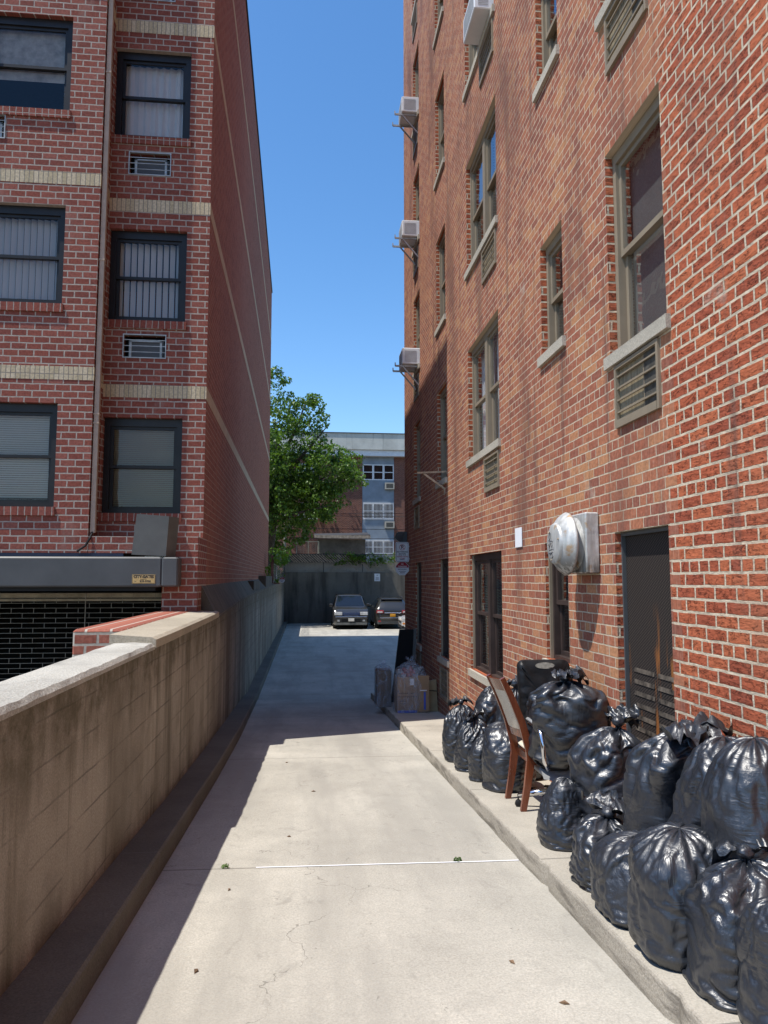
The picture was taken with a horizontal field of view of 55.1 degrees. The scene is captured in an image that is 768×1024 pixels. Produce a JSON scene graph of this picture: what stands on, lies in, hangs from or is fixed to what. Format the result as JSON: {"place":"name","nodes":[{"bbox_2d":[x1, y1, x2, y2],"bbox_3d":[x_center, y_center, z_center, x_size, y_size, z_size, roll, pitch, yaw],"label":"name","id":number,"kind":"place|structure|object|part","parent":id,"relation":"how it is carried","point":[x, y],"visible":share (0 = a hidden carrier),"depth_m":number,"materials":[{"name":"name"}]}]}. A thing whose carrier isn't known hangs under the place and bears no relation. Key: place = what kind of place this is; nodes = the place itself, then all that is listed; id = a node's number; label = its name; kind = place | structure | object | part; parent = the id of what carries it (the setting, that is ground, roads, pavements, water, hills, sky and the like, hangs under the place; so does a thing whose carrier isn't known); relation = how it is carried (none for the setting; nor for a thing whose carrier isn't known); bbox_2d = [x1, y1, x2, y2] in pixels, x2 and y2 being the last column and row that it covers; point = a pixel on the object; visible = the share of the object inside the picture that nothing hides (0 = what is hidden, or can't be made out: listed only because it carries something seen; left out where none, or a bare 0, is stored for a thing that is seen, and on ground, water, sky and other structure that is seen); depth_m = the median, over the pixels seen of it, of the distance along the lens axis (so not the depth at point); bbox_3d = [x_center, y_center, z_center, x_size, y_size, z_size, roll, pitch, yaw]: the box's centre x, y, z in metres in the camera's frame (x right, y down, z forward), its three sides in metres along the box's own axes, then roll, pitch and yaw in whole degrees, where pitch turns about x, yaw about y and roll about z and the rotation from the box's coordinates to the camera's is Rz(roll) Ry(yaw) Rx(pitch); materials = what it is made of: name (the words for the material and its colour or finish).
{"place":"outdoors","nodes":[
{"label":"outdoors","id":0,"kind":"place"},
{"bbox_2d":[247,0,404,432],"label":"sky","id":1,"kind":"structure","parent":0,"point":[329,74],"materials":[{"name":"blue"}]},
{"bbox_2d":[258,623,404,699],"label":"parking lot","id":2,"kind":"structure","parent":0,"point":[319,661],"depth_m":24.37,"materials":[{"name":"grey asphalt"}]},
{"bbox_2d":[329,593,369,627],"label":"parked car","id":3,"kind":"object","parent":2,"relation":"on","point":[349,609],"visible":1,"depth_m":40.18,"materials":[{"name":"grey paint"}]},
{"bbox_2d":[369,596,404,627],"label":"parked car","id":4,"kind":"object","parent":2,"relation":"on","point":[386,610],"visible":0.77,"depth_m":40.13,"materials":[{"name":"grey paint"}]},
{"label":"side window","id":5,"kind":"part","parent":4,"relation":"part of","materials":[{"name":"black glass"}]},
{"bbox_2d":[398,615,404,627],"bbox_3d":[3.074,5.519,38.583,4.520,1.420,2.120,1,-5,-6],"label":"parked car","id":6,"kind":"object","parent":2,"relation":"on","point":[401,619],"visible":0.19,"depth_m":37.83,"materials":[{"name":"white paint"}]},
{"bbox_2d":[284,537,393,538],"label":"overhead cable","id":7,"kind":"object","parent":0,"point":[351,538],"visible":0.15,"depth_m":48.58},
{"bbox_2d":[283,562,398,571],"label":"earth bank","id":8,"kind":"structure","parent":0,"point":[309,565],"depth_m":45.77,"materials":[{"name":"green plant"}]},
{"bbox_2d":[314,533,370,553],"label":"shed","id":9,"kind":"structure","parent":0,"point":[341,546],"depth_m":51.15,"materials":[{"name":"paint"}]},
{"bbox_2d":[332,515,393,516],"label":"overhead cable","id":10,"kind":"object","parent":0,"point":[374,516],"visible":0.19,"depth_m":49.35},
{"bbox_2d":[71,698,673,1023],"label":"driveway","id":11,"kind":"structure","parent":0,"point":[359,896],"depth_m":4.07,"materials":[{"name":"concrete"}]},
{"bbox_2d":[357,513,399,513],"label":"overhead cable","id":12,"kind":"object","parent":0,"point":[378,513],"visible":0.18,"depth_m":48.39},
{"bbox_2d":[372,692,742,1023],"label":"walkway","id":13,"kind":"structure","parent":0,"point":[426,729],"depth_m":5.28,"materials":[{"name":"concrete"}]},
{"bbox_2d":[375,668,390,706],"bbox_3d":[-0.015,3.191,13.816,0.332,0.853,0.529,1,-5,-6],"label":"cardboard bundle","id":14,"kind":"object","parent":13,"relation":"on","point":[382,687],"visible":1,"depth_m":13.59,"materials":[{"name":"brown"}]},
{"bbox_2d":[391,629,416,701],"bbox_3d":[0.394,3.038,14.595,0.510,1.420,0.180,1,-5,-6],"label":"black panel","id":15,"kind":"object","parent":13,"relation":"on","point":[406,652],"visible":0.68,"depth_m":14.58,"materials":[{"name":"plastic"}]},
{"bbox_2d":[394,666,428,712],"bbox_3d":[0.458,2.982,12.835,0.590,0.953,0.506,1,-5,-6],"label":"cardboard bundle","id":16,"kind":"object","parent":13,"relation":"on","point":[411,689],"visible":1,"depth_m":12.61,"materials":[{"name":"brown cardboard"}]},
{"bbox_2d":[429,679,437,711],"bbox_3d":[0.828,3.211,12.903,0.190,0.538,0.250,1,-5,-6],"label":"flat cardboard","id":17,"kind":"object","parent":13,"relation":"on","point":[433,705],"visible":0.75,"depth_m":12.82,"materials":[{"name":"brown cardboard"}]},
{"bbox_2d":[442,695,472,762],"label":"rubbish bag","id":18,"kind":"object","parent":13,"relation":"on","point":[453,721],"visible":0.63,"depth_m":7.98,"materials":[{"name":"black plastic"}]},
{"bbox_2d":[454,708,489,771],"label":"rubbish bag","id":19,"kind":"object","parent":13,"relation":"on","point":[471,730],"visible":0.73,"depth_m":7.45,"materials":[{"name":"black plastic"}]},
{"bbox_2d":[468,734,483,781],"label":"rubbish bag","id":20,"kind":"object","parent":13,"relation":"on","point":[475,763],"visible":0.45,"depth_m":6.90,"materials":[{"name":"black plastic"}]},
{"bbox_2d":[473,686,496,725],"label":"rubbish bag","id":21,"kind":"object","parent":13,"relation":"on","point":[486,701],"visible":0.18,"depth_m":7.84,"materials":[{"name":"black plastic"}]},
{"bbox_2d":[482,721,535,792],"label":"rubbish bag","id":22,"kind":"object","parent":13,"relation":"on","point":[495,753],"visible":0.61,"depth_m":6.48,"materials":[{"name":"black plastic"}]},
{"bbox_2d":[486,674,536,811],"bbox_3d":[1.217,1.871,6.056,0.683,1.074,0.491,1,-5,-6],"label":"dining chair","id":23,"kind":"object","parent":13,"relation":"on","point":[514,719],"visible":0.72,"depth_m":5.95,"materials":[{"name":"brown wood"}]},
{"bbox_2d":[495,675,541,779],"bbox_3d":[1.305,2.071,7.157,0.437,1.001,0.482,1,-5,-6],"label":"rubbish bag","id":24,"kind":"object","parent":13,"relation":"on","point":[514,689],"visible":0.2,"depth_m":7.16,"materials":[{"name":"black plastic"}]},
{"bbox_2d":[515,659,570,806],"bbox_3d":[1.379,1.814,5.952,0.640,1.144,0.805,1,-5,-6],"label":"office chair","id":25,"kind":"object","parent":13,"relation":"on","point":[533,675],"visible":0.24,"depth_m":6.25,"materials":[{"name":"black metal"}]},
{"bbox_2d":[526,665,608,768],"bbox_3d":[1.393,1.598,5.799,0.548,0.780,0.686,1,-5,-6],"label":"rubbish bag","id":26,"kind":"object","parent":25,"relation":"on","point":[564,714],"visible":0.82,"depth_m":5.55,"materials":[{"name":"black plastic"}]},
{"bbox_2d":[536,777,582,851],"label":"rubbish bag","id":27,"kind":"object","parent":13,"relation":"on","point":[560,815],"visible":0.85,"depth_m":4.81,"materials":[{"name":"black plastic"}]},
{"bbox_2d":[569,790,624,892],"bbox_3d":[1.266,1.862,4.181,0.422,0.475,0.445,1,-5,-6],"label":"rubbish bag","id":28,"kind":"object","parent":13,"relation":"on","point":[590,830],"visible":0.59,"depth_m":4.16,"materials":[{"name":"black plastic"}]},
{"bbox_2d":[567,703,641,819],"bbox_3d":[1.504,1.749,4.910,0.506,0.933,0.563,1,-5,-6],"label":"rubbish bag","id":29,"kind":"object","parent":13,"relation":"on","point":[596,758],"visible":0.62,"depth_m":4.78,"materials":[{"name":"black plastic"}]},
{"bbox_2d":[589,830,643,929],"bbox_3d":[1.296,1.831,3.725,0.468,0.397,0.485,1,-5,-6],"label":"rubbish bag","id":30,"kind":"object","parent":13,"relation":"on","point":[610,877],"visible":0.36,"depth_m":3.63,"materials":[{"name":"black plastic"}]},
{"bbox_2d":[627,822,713,971],"bbox_3d":[1.331,1.687,3.287,0.473,0.544,0.484,1,-5,-6],"label":"rubbish bag","id":31,"kind":"object","parent":13,"relation":"on","point":[668,862],"visible":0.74,"depth_m":3.15,"materials":[{"name":"black plastic"}]},
{"bbox_2d":[623,711,732,830],"bbox_3d":[1.572,1.574,3.949,0.571,0.980,0.560,1,-5,-6],"label":"rubbish bag","id":32,"kind":"object","parent":13,"relation":"on","point":[654,765],"visible":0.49,"depth_m":3.84,"materials":[{"name":"black plastic"}]},
{"bbox_2d":[667,735,737,827],"bbox_3d":[1.617,1.547,3.569,0.492,0.910,0.477,1,-5,-6],"label":"rubbish bag","id":33,"kind":"object","parent":13,"relation":"on","point":[687,805],"visible":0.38,"depth_m":3.52,"materials":[{"name":"black plastic"}]},
{"bbox_2d":[682,838,767,1013],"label":"rubbish bag","id":34,"kind":"object","parent":13,"relation":"on","point":[719,897],"visible":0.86,"depth_m":2.88,"materials":[{"name":"black plastic"}]},
{"bbox_2d":[701,735,767,861],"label":"rubbish bag","id":35,"kind":"object","parent":13,"relation":"on","point":[734,801],"visible":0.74,"depth_m":3.13,"materials":[{"name":"black plastic"}]},
{"bbox_2d":[734,897,767,1023],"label":"rubbish bag","id":36,"kind":"object","parent":13,"relation":"on","point":[751,939],"visible":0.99,"depth_m":2.64,"materials":[{"name":"black plastic"}]},
{"bbox_3d":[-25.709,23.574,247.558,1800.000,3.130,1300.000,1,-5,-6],"label":"ground","id":37,"kind":"structure","parent":0,"visible":0},
{"bbox_2d":[72,611,189,656],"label":"brick wall","id":38,"kind":"structure","parent":37,"relation":"on","point":[88,639],"depth_m":6.19,"materials":[{"name":"red brick"}]},
{"bbox_2d":[0,0,272,681],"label":"apartment building","id":39,"kind":"structure","parent":37,"relation":"on","point":[136,291],"depth_m":10.43,"materials":[{"name":"brick"}]},
{"bbox_2d":[0,403,57,515],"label":"window","id":40,"kind":"structure","parent":39,"relation":"in","point":[18,413],"depth_m":9.80,"materials":[{"name":"grey glass"}]},
{"bbox_2d":[0,205,65,311],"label":"window","id":41,"kind":"structure","parent":39,"relation":"in","point":[12,301],"depth_m":10.05,"materials":[{"name":"grey glass"}]},
{"bbox_2d":[0,16,72,118],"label":"window","id":42,"kind":"structure","parent":39,"relation":"in","point":[36,56],"depth_m":10.27,"materials":[{"name":"grey metal"}]},
{"bbox_2d":[0,514,181,674],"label":"rolling gate","id":43,"kind":"structure","parent":39,"relation":"attached to","point":[155,539],"depth_m":9.40,"materials":[{"name":"grey metal"}]},
{"bbox_2d":[98,418,182,521],"bbox_3d":[-3.370,-0.584,10.298,1.115,1.453,0.252,1,-5,-6],"label":"window","id":44,"kind":"structure","parent":39,"relation":"in","point":[138,494],"depth_m":10.37,"materials":[{"name":"grey glass"}]},
{"bbox_2d":[104,230,186,329],"bbox_3d":[-3.371,-3.296,10.556,1.115,1.453,0.280,1,-5,-6],"label":"window","id":45,"kind":"structure","parent":39,"relation":"in","point":[115,319],"depth_m":10.61,"materials":[{"name":"grey glass"}]},
{"bbox_2d":[111,51,191,146],"bbox_3d":[-3.371,-6.011,10.797,1.115,1.453,0.272,1,-5,-6],"label":"window","id":46,"kind":"structure","parent":39,"relation":"in","point":[153,105],"depth_m":10.86,"materials":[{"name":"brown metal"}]},
{"bbox_2d":[0,576,283,996],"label":"concrete wall","id":47,"kind":"structure","parent":37,"relation":"on","point":[102,749],"depth_m":4.31,"materials":[{"name":"beige concrete"}]},
{"bbox_2d":[271,555,283,583],"bbox_3d":[-5.135,2.920,37.258,0.410,1.320,15.600,1,-5,-6],"label":"chain link fence","id":48,"kind":"object","parent":47,"relation":"on","point":[273,570],"visible":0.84,"depth_m":29.55,"materials":[{"name":"silver metal"}]},
{"bbox_2d":[265,552,291,582],"bbox_3d":[-4.274,2.263,29.735,1.110,1.319,0.712,1,-5,-6],"label":"vine","id":49,"kind":"object","parent":48,"relation":"attached to","point":[277,562],"visible":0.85,"depth_m":29.69,"materials":[{"name":"green plant"}]},
{"bbox_2d":[0,622,286,1023],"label":"kerb","id":50,"kind":"structure","parent":37,"relation":"on","point":[54,981],"depth_m":3.87,"materials":[{"name":"concrete"}]},
{"bbox_2d":[296,541,318,553],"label":"railing","id":51,"kind":"object","parent":37,"relation":"on","point":[308,546],"visible":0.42,"depth_m":49.23,"materials":[{"name":"metal"}]},
{"bbox_2d":[268,365,368,578],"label":"tree","id":52,"kind":"object","parent":37,"relation":"on","point":[289,492],"visible":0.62,"depth_m":43.77,"materials":[{"name":"green plant"}]},
{"bbox_2d":[271,431,404,572],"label":"brick building","id":53,"kind":"structure","parent":37,"relation":"on","point":[383,469],"depth_m":57.42,"materials":[{"name":"blue paint"}]},
{"bbox_2d":[363,464,393,479],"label":"window","id":54,"kind":"structure","parent":53,"relation":"in","point":[371,471],"depth_m":57.85,"materials":[{"name":"white paint"}]},
{"bbox_2d":[363,502,393,519],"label":"window","id":55,"kind":"structure","parent":53,"relation":"in","point":[367,507],"depth_m":57.54,"materials":[{"name":"white paint"}]},
{"bbox_2d":[366,540,393,553],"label":"window","id":56,"kind":"structure","parent":53,"relation":"in","point":[374,546],"depth_m":57.29,"materials":[{"name":"white glass"}]},
{"bbox_2d":[274,572,404,623],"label":"retaining wall","id":57,"kind":"structure","parent":37,"relation":"on","point":[308,597],"depth_m":45.21,"materials":[{"name":"concrete"}]},
{"bbox_2d":[283,553,397,571],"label":"chain link fence","id":58,"kind":"object","parent":57,"relation":"on","point":[313,558],"visible":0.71,"depth_m":45.53,"materials":[{"name":"silver metal"}]},
{"bbox_2d":[325,551,395,567],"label":"vine","id":59,"kind":"object","parent":58,"relation":"attached to","point":[356,557],"visible":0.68,"depth_m":45.66,"materials":[{"name":"green plant"}]},
{"bbox_2d":[369,556,395,571],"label":"dry vine","id":60,"kind":"object","parent":58,"relation":"attached to","point":[385,562],"visible":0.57,"depth_m":45.78,"materials":[{"name":"plant"}]},
{"bbox_2d":[374,574,379,580],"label":"parking sign","id":61,"kind":"object","parent":57,"relation":"attached to","point":[376,577],"visible":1,"depth_m":45.59,"materials":[{"name":"white metal"}]},
{"bbox_2d":[371,693,706,1023],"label":"walkway kerb","id":62,"kind":"structure","parent":37,"relation":"on","point":[667,1001],"depth_m":3.85,"materials":[{"name":"concrete"}]},
{"bbox_2d":[403,0,767,781],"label":"apartment building","id":63,"kind":"structure","parent":37,"relation":"on","point":[587,270],"depth_m":5.92,"materials":[{"name":"brick"}]},
{"bbox_2d":[394,532,406,541],"bbox_3d":[0.380,0.623,17.032,0.297,0.340,0.220,1,-5,-6],"label":"flood light","id":64,"kind":"object","parent":63,"relation":"attached to","point":[400,537],"visible":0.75,"depth_m":16.97,"materials":[{"name":"grey paint"}]},
{"bbox_2d":[396,562,408,574],"bbox_3d":[0.410,1.264,16.483,0.299,0.299,0.011,1,-5,-6],"label":"no trespassing sign","id":65,"kind":"object","parent":63,"relation":"attached to","point":[402,568],"visible":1,"depth_m":16.48,"materials":[{"name":"white"}]},
{"bbox_2d":[396,542,409,561],"bbox_3d":[0.418,0.902,16.526,0.320,0.450,0.040,1,-5,-6],"label":"no parking sign","id":66,"kind":"object","parent":63,"relation":"attached to","point":[402,551],"visible":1,"depth_m":16.51,"materials":[{"name":"white metal"}]},
{"bbox_2d":[392,96,418,144],"bbox_3d":[0.507,-8.543,16.104,0.610,0.778,0.564,1,-5,-6],"label":"window air conditioner","id":67,"kind":"object","parent":63,"relation":"attached to","point":[408,108],"depth_m":15.88,"materials":[{"name":"white metal"}]},
{"bbox_2d":[392,220,418,264],"bbox_3d":[0.507,-5.780,15.855,0.610,0.778,0.564,1,-5,-6],"label":"window air conditioner","id":68,"kind":"object","parent":63,"relation":"attached to","point":[408,233],"depth_m":15.63,"materials":[{"name":"white metal"}]},
{"bbox_2d":[392,348,419,389],"bbox_3d":[0.507,-3.016,15.605,0.610,0.778,0.564,1,-5,-6],"label":"window air conditioner","id":69,"kind":"object","parent":63,"relation":"attached to","point":[409,359],"depth_m":15.37,"materials":[{"name":"white metal"}]},
{"bbox_2d":[411,0,416,25],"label":"window","id":70,"kind":"structure","parent":63,"relation":"in","point":[415,0],"depth_m":16.54,"materials":[{"name":"beige paint"}]},
{"bbox_2d":[411,52,418,139],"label":"window","id":71,"kind":"structure","parent":63,"relation":"in","point":[417,63],"depth_m":16.66,"materials":[{"name":"beige paint"}]},
{"bbox_2d":[412,295,419,379],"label":"window","id":72,"kind":"structure","parent":63,"relation":"in","point":[418,301],"depth_m":16.17,"materials":[{"name":"beige paint"}]},
{"bbox_2d":[412,174,419,257],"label":"window","id":73,"kind":"structure","parent":63,"relation":"in","point":[417,182],"depth_m":16.42,"materials":[{"name":"beige paint"}]},
{"bbox_2d":[412,423,420,504],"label":"window","id":74,"kind":"structure","parent":63,"relation":"in","point":[418,499],"depth_m":15.91,"materials":[{"name":"beige paint"}]},
{"bbox_2d":[416,563,421,650],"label":"window","id":75,"kind":"structure","parent":63,"relation":"in","point":[418,646],"depth_m":15.48,"materials":[{"name":"brown paint"}]},
{"bbox_2d":[417,471,446,494],"bbox_3d":[0.830,-0.495,12.345,0.552,0.405,0.080,1,-5,-6],"label":"bracket","id":76,"kind":"object","parent":63,"relation":"attached to","point":[430,478],"visible":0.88,"depth_m":12.34,"materials":[{"name":"grey metal"}]},
{"bbox_2d":[432,0,443,49],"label":"window","id":77,"kind":"structure","parent":63,"relation":"in","point":[440,2],"depth_m":13.53,"materials":[{"name":"beige paint"}]},
{"bbox_2d":[433,83,444,190],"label":"window","id":78,"kind":"structure","parent":63,"relation":"in","point":[441,99],"depth_m":13.57,"materials":[{"name":"beige paint"}]},
{"bbox_2d":[434,232,445,337],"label":"window","id":79,"kind":"structure","parent":63,"relation":"in","point":[442,244],"depth_m":13.32,"materials":[{"name":"beige paint"}]},
{"bbox_2d":[435,387,446,489],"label":"window","id":80,"kind":"structure","parent":63,"relation":"in","point":[443,481],"depth_m":13.06,"materials":[{"name":"beige paint"}]},
{"bbox_2d":[437,559,448,666],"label":"window","id":81,"kind":"structure","parent":63,"relation":"in","point":[441,660],"depth_m":12.71,"materials":[{"name":"brown paint"}]},
{"bbox_2d":[463,0,493,44],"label":"window air conditioner","id":82,"kind":"object","parent":63,"relation":"attached to","point":[475,17],"depth_m":9.63,"materials":[{"name":"white metal"}]},
{"bbox_2d":[462,0,494,102],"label":"window","id":83,"kind":"structure","parent":63,"relation":"in","point":[473,55],"depth_m":10.37,"materials":[{"name":"beige paint"}]},
{"bbox_2d":[464,107,497,280],"bbox_3d":[1.391,-4.320,10.007,0.247,1.703,1.810,1,-5,-6],"label":"window","id":84,"kind":"structure","parent":63,"relation":"in","point":[484,153],"depth_m":10.03,"materials":[{"name":"beige paint"}]},
{"bbox_2d":[466,316,500,467],"bbox_3d":[1.401,-1.556,9.759,0.267,1.703,1.810,1,-5,-6],"label":"window","id":85,"kind":"structure","parent":63,"relation":"in","point":[490,375],"depth_m":9.81,"materials":[{"name":"beige paint"}]},
{"bbox_2d":[468,551,502,686],"bbox_3d":[1.391,1.367,9.494,0.247,1.673,1.810,1,-5,-6],"label":"window","id":86,"kind":"structure","parent":63,"relation":"in","point":[491,559],"depth_m":9.54,"materials":[{"name":"black glass"}]},
{"bbox_2d":[515,527,521,547],"bbox_3d":[1.459,0.276,7.980,0.006,0.210,0.250,1,-5,-6],"label":"paper notice","id":87,"kind":"object","parent":63,"relation":"attached to","point":[518,537],"visible":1,"depth_m":7.97,"materials":[{"name":"white paper"}]},
{"bbox_2d":[532,0,558,102],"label":"window","id":88,"kind":"structure","parent":63,"relation":"in","point":[550,54],"depth_m":7.47,"materials":[{"name":"beige paint"}]},
{"bbox_2d":[537,229,565,367],"bbox_3d":[1.648,-2.056,6.999,0.185,1.203,0.720,1,-5,-6],"label":"window","id":89,"kind":"structure","parent":63,"relation":"in","point":[556,343],"depth_m":7.22,"materials":[{"name":"beige paint"}]},
{"bbox_2d":[542,564,571,669],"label":"window","id":90,"kind":"structure","parent":63,"relation":"in","point":[560,652],"depth_m":7.00,"materials":[{"name":"brown paint"}]},
{"bbox_2d":[547,512,599,575],"bbox_3d":[1.517,0.260,5.999,0.305,0.514,0.514,1,-5,-6],"label":"exhaust vent","id":91,"kind":"object","parent":63,"relation":"attached to","point":[572,544],"visible":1,"depth_m":5.81,"materials":[{"name":"metal"}]},
{"bbox_2d":[594,0,613,31],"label":"window","id":92,"kind":"structure","parent":63,"relation":"in","point":[599,20],"depth_m":5.76,"materials":[{"name":"beige paint"}]},
{"bbox_2d":[603,94,670,370],"bbox_3d":[1.843,-1.968,5.244,0.215,1.693,0.990,1,-5,-6],"label":"window","id":93,"kind":"structure","parent":63,"relation":"in","point":[652,319],"depth_m":5.45,"materials":[{"name":"beige paint"}]}
]}

